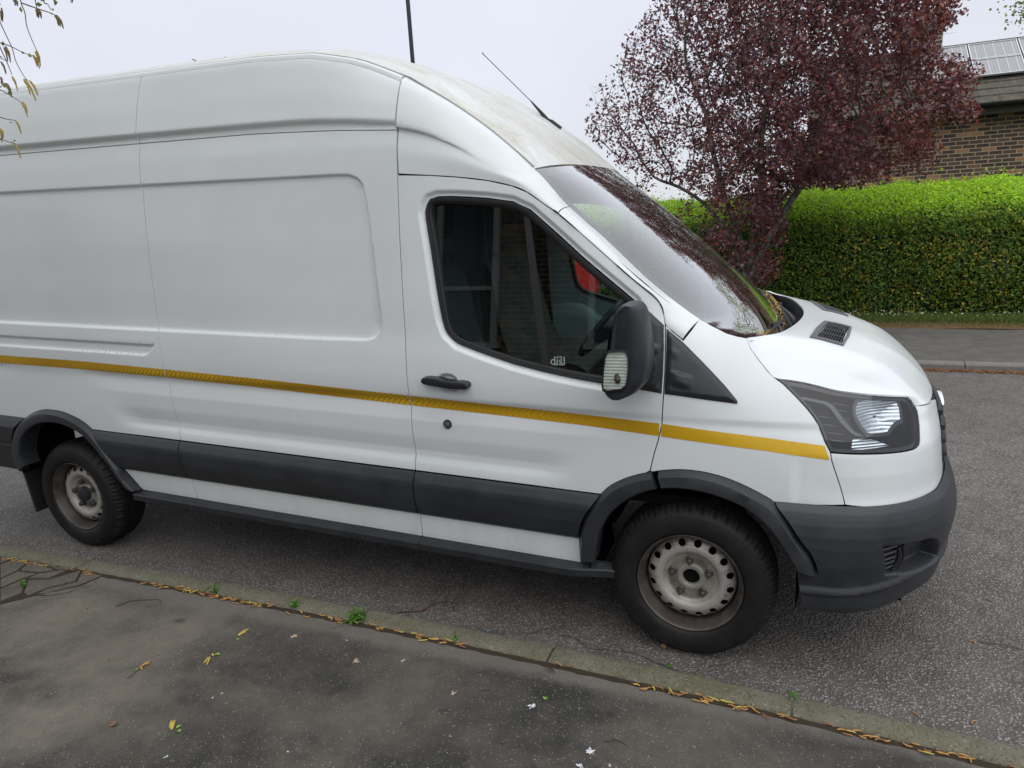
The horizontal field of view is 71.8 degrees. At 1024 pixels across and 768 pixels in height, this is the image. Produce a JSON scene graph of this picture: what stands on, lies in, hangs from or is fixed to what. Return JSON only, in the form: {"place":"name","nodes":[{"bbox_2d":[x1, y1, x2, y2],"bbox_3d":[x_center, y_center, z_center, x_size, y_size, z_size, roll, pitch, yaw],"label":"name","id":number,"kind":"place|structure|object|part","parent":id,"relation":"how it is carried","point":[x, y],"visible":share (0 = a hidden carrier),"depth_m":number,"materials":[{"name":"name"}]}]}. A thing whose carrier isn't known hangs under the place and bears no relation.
{"place":"outdoors","nodes":[
{"label":"outdoors","id":0,"kind":"place"},
{"bbox_2d":[0,577,983,767],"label":"pavement","id":1,"kind":"structure","parent":0,"point":[317,707],"depth_m":2.71,"materials":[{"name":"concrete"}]},
{"bbox_2d":[0,0,72,158],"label":"birch tree","id":2,"kind":"object","parent":1,"relation":"on","point":[37,59],"visible":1,"depth_m":2.46,"materials":[{"name":"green plant"}]},
{"bbox_2d":[1,556,100,600],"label":"sett patch","id":3,"kind":"object","parent":1,"relation":"on","point":[15,589],"visible":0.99,"depth_m":3.87,"materials":[{"name":"grey stone"}]},
{"bbox_2d":[0,559,101,604],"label":"sett joints","id":4,"kind":"object","parent":3,"relation":"on","point":[22,595],"visible":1,"depth_m":3.84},
{"bbox_2d":[17,575,25,586],"bbox_3d":[-2.625,1.056,3.786,0.040,0.061,0.043,-13,17,-37],"label":"weed","id":5,"kind":"object","parent":4,"relation":"on","point":[23,584],"visible":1,"depth_m":3.79,"materials":[{"name":"green plant"}]},
{"bbox_2d":[3,578,99,602],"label":"pavement cracks","id":6,"kind":"object","parent":1,"relation":"on","point":[49,595],"visible":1,"depth_m":3.69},
{"bbox_2d":[109,720,116,725],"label":"dead leaf","id":7,"kind":"object","parent":1,"relation":"on","point":[112,723],"visible":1,"depth_m":2.68,"materials":[{"name":"brown plant"}]},
{"bbox_2d":[116,599,160,605],"bbox_3d":[-1.872,1.098,3.563,0.223,0.004,0.049,-4,13,-2],"label":"fallen twig","id":8,"kind":"object","parent":1,"relation":"on","point":[138,600],"visible":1,"depth_m":3.58,"materials":[{"name":"brown wood"}]},
{"bbox_2d":[127,660,150,677],"bbox_3d":[-1.582,1.210,3.006,0.033,0.010,0.121,2,14,22],"label":"catkin sprig","id":9,"kind":"object","parent":1,"relation":"on","point":[145,663],"visible":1,"depth_m":3.02,"materials":[{"name":"orange plant"}]},
{"bbox_2d":[169,720,187,731],"bbox_3d":[-1.253,1.275,2.643,0.084,0.011,0.049,2,14,22],"label":"catkin sprig","id":10,"kind":"object","parent":1,"relation":"on","point":[171,724],"visible":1,"depth_m":2.64,"materials":[{"name":"yellow plant"}]},
{"bbox_2d":[203,629,259,664],"bbox_3d":[-1.266,1.158,3.146,0.098,0.010,0.276,5,16,32],"label":"catkin sprig","id":11,"kind":"object","parent":1,"relation":"on","point":[218,653],"visible":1,"depth_m":3.16,"materials":[{"name":"yellow plant"}]},
{"bbox_2d":[3,636,758,767],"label":"pale grit","id":12,"kind":"object","parent":1,"relation":"on","point":[268,695],"visible":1,"depth_m":2.77,"materials":[{"name":"grey stone"}]},
{"bbox_2d":[1,598,772,763],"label":"catkin crumbs","id":13,"kind":"object","parent":1,"relation":"on","point":[247,696],"visible":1,"depth_m":2.93,"materials":[{"name":"brown plant"}]},
{"bbox_2d":[8,558,933,754],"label":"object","id":14,"kind":"object","parent":1,"relation":"on","point":[250,602],"visible":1,"depth_m":3.09,"materials":[{"name":"brown plant"}]},
{"bbox_2d":[2,558,975,762],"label":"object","id":15,"kind":"object","parent":1,"relation":"on","point":[751,707],"visible":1,"depth_m":2.62,"materials":[{"name":"brown plant"}]},
{"bbox_2d":[0,556,1011,767],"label":"gutter dirt","id":16,"kind":"structure","parent":1,"relation":"on","point":[981,763],"depth_m":2.81,"materials":[{"name":"brown soil"}]},
{"bbox_2d":[19,560,1017,767],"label":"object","id":17,"kind":"object","parent":1,"relation":"on","point":[681,694],"visible":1,"depth_m":2.69,"materials":[{"name":"plant"}]},
{"bbox_2d":[0,369,1023,745],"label":"road","id":18,"kind":"structure","parent":0,"point":[888,661],"depth_m":3.60,"materials":[{"name":"grey asphalt"}]},
{"bbox_2d":[397,585,457,612],"bbox_3d":[-0.417,1.101,3.632,0.300,0.005,0.261,-2,13,4],"label":"fallen branch","id":19,"kind":"object","parent":18,"relation":"on","point":[430,605],"visible":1,"depth_m":3.56,"materials":[{"name":"brown wood"}]},
{"bbox_2d":[0,49,956,653],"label":"delivery van","id":20,"kind":"object","parent":18,"relation":"on","point":[342,293],"visible":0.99,"depth_m":3.30,"materials":[{"name":"white paint"}]},
{"bbox_3d":[0.070,-0.225,3.034,1.169,1.373,0.132,2,14,22],"label":"front door","id":21,"kind":"part","parent":20,"relation":"part of","materials":[{"name":"white paint"}]},
{"bbox_3d":[0.071,-0.404,3.005,0.941,0.809,0.098,2,14,22],"label":"door window","id":22,"kind":"part","parent":20,"relation":"part of","materials":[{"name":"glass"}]},
{"bbox_2d":[757,291,784,335],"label":"screen litter","id":23,"kind":"object","parent":20,"relation":"on","point":[776,330],"visible":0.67,"depth_m":3.52,"materials":[{"name":"brown plant"}]},
{"bbox_2d":[0,545,1023,767],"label":"kerb","id":24,"kind":"structure","parent":18,"relation":"on","point":[990,751],"depth_m":2.84,"materials":[{"name":"grey concrete"}]},
{"bbox_2d":[211,583,217,593],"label":"weed","id":25,"kind":"object","parent":24,"relation":"on","point":[213,590],"visible":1,"depth_m":3.59,"materials":[{"name":"green plant"}]},
{"bbox_2d":[289,598,298,607],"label":"weed","id":26,"kind":"object","parent":24,"relation":"on","point":[295,605],"visible":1,"depth_m":3.41,"materials":[{"name":"green plant"}]},
{"bbox_2d":[343,604,367,624],"bbox_3d":[-0.721,1.061,3.278,0.095,0.069,0.116,-2,13,5],"label":"weed","id":27,"kind":"object","parent":24,"relation":"on","point":[356,614],"visible":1,"depth_m":3.27,"materials":[{"name":"green plant"}]},
{"bbox_2d":[788,690,797,697],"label":"weed","id":28,"kind":"object","parent":24,"relation":"on","point":[791,693],"visible":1,"depth_m":2.59,"materials":[{"name":"green plant"}]},
{"bbox_2d":[93,557,993,704],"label":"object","id":29,"kind":"object","parent":18,"relation":"on","point":[744,671],"visible":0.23,"depth_m":3.31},
{"bbox_2d":[187,418,1023,723],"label":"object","id":30,"kind":"object","parent":18,"relation":"on","point":[913,712],"visible":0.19,"depth_m":2.92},
{"bbox_2d":[559,635,677,670],"bbox_3d":[0.465,1.171,3.118,0.563,0.004,0.082,4,15,28],"label":"fallen branch","id":31,"kind":"object","parent":18,"relation":"on","point":[615,650],"visible":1,"depth_m":3.12,"materials":[{"name":"brown wood"}]},
{"bbox_2d":[916,360,1023,371],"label":"kerb","id":32,"kind":"structure","parent":18,"relation":"on","point":[981,366],"depth_m":7.64,"materials":[{"name":"grey concrete"}]},
{"bbox_2d":[922,368,1023,375],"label":"catkin litter","id":33,"kind":"object","parent":18,"relation":"on","point":[973,371],"visible":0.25,"depth_m":7.56,"materials":[{"name":"brown plant"}]},
{"bbox_2d":[978,641,1023,649],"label":"fallen branch","id":34,"kind":"object","parent":18,"relation":"on","point":[998,643],"visible":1,"depth_m":3.01,"materials":[{"name":"brown wood"}]},
{"bbox_2d":[0,0,1023,210],"label":"sky","id":35,"kind":"structure","parent":0,"point":[552,51],"materials":[{"name":"white"}]},
{"bbox_2d":[845,310,1023,322],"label":"grass","id":36,"kind":"structure","parent":0,"point":[970,317],"depth_m":10.13,"materials":[{"name":"green plant"}]},
{"bbox_2d":[865,313,1023,329],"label":"verge","id":37,"kind":"structure","parent":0,"point":[942,327],"depth_m":9.68,"materials":[{"name":"green plant"}]},
{"bbox_2d":[585,0,986,286],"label":"plum tree","id":38,"kind":"object","parent":37,"relation":"on","point":[833,148],"visible":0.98,"depth_m":9.30,"materials":[{"name":"purple plant"}]},
{"bbox_2d":[572,165,1023,313],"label":"hedge","id":39,"kind":"object","parent":37,"relation":"on","point":[913,248],"visible":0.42,"depth_m":10.70,"materials":[{"name":"green plant"}]},
{"bbox_2d":[794,22,1023,198],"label":"brick house","id":40,"kind":"structure","parent":37,"relation":"on","point":[992,138],"depth_m":13.68,"materials":[{"name":"brick"}]},
{"bbox_2d":[920,45,968,63],"bbox_3d":[8.800,-6.686,14.418,0.836,0.036,0.651,2,49,22],"label":"solar panel","id":41,"kind":"object","parent":40,"relation":"attached to","point":[962,49],"visible":0.27,"depth_m":14.39,"materials":[{"name":"glass"}]},
{"bbox_2d":[923,62,971,81],"bbox_3d":[8.615,-6.187,14.015,0.836,0.036,0.651,2,49,22],"label":"solar panel","id":42,"kind":"object","parent":40,"relation":"attached to","point":[967,65],"depth_m":14.01,"materials":[{"name":"glass"}]},
{"bbox_2d":[937,73,1023,83],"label":"gutter","id":43,"kind":"object","parent":40,"relation":"attached to","point":[1010,75],"visible":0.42,"depth_m":13.50,"materials":[{"name":"grey metal"}]},
{"bbox_2d":[967,38,1021,59],"bbox_3d":[9.595,-6.655,14.091,0.836,0.036,0.651,2,49,22],"label":"solar panel","id":44,"kind":"object","parent":40,"relation":"attached to","point":[1008,47],"visible":0.93,"depth_m":14.09,"materials":[{"name":"glass"}]},
{"bbox_2d":[971,54,1023,76],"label":"solar panel","id":45,"kind":"object","parent":40,"relation":"attached to","point":[1002,65],"visible":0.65,"depth_m":13.66,"materials":[{"name":"glass"}]},
{"bbox_2d":[1018,38,1023,53],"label":"solar panel","id":46,"kind":"object","parent":40,"relation":"attached to","point":[1021,42],"visible":1,"depth_m":13.97,"materials":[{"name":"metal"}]},
{"bbox_2d":[848,309,1018,316],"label":"daisies","id":47,"kind":"object","parent":37,"relation":"on","point":[919,312],"visible":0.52,"depth_m":10.44,"materials":[{"name":"white plant"}]},
{"bbox_2d":[881,328,1023,362],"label":"path","id":48,"kind":"structure","parent":0,"point":[991,345],"depth_m":8.61,"materials":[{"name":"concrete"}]},
{"bbox_2d":[406,0,414,62],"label":"street lamp","id":49,"kind":"object","parent":48,"relation":"on","point":[410,33],"depth_m":11.41,"materials":[{"name":"grey metal"}]},
{"bbox_2d":[575,261,598,292],"bbox_3d":[1.190,-1.573,11.200,0.320,1.580,0.267,2,14,22],"label":"post box","id":50,"kind":"object","parent":48,"relation":"on","point":[587,280],"visible":0.37,"depth_m":11.08,"materials":[{"name":"red metal"}]},
{"label":"ground","id":51,"kind":"structure","parent":0,"visible":0},
{"bbox_2d":[989,0,1023,33],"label":"green tree","id":52,"kind":"object","parent":51,"relation":"on","point":[1013,14],"visible":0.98,"depth_m":22.64,"materials":[{"name":"green plant"}]}
]}

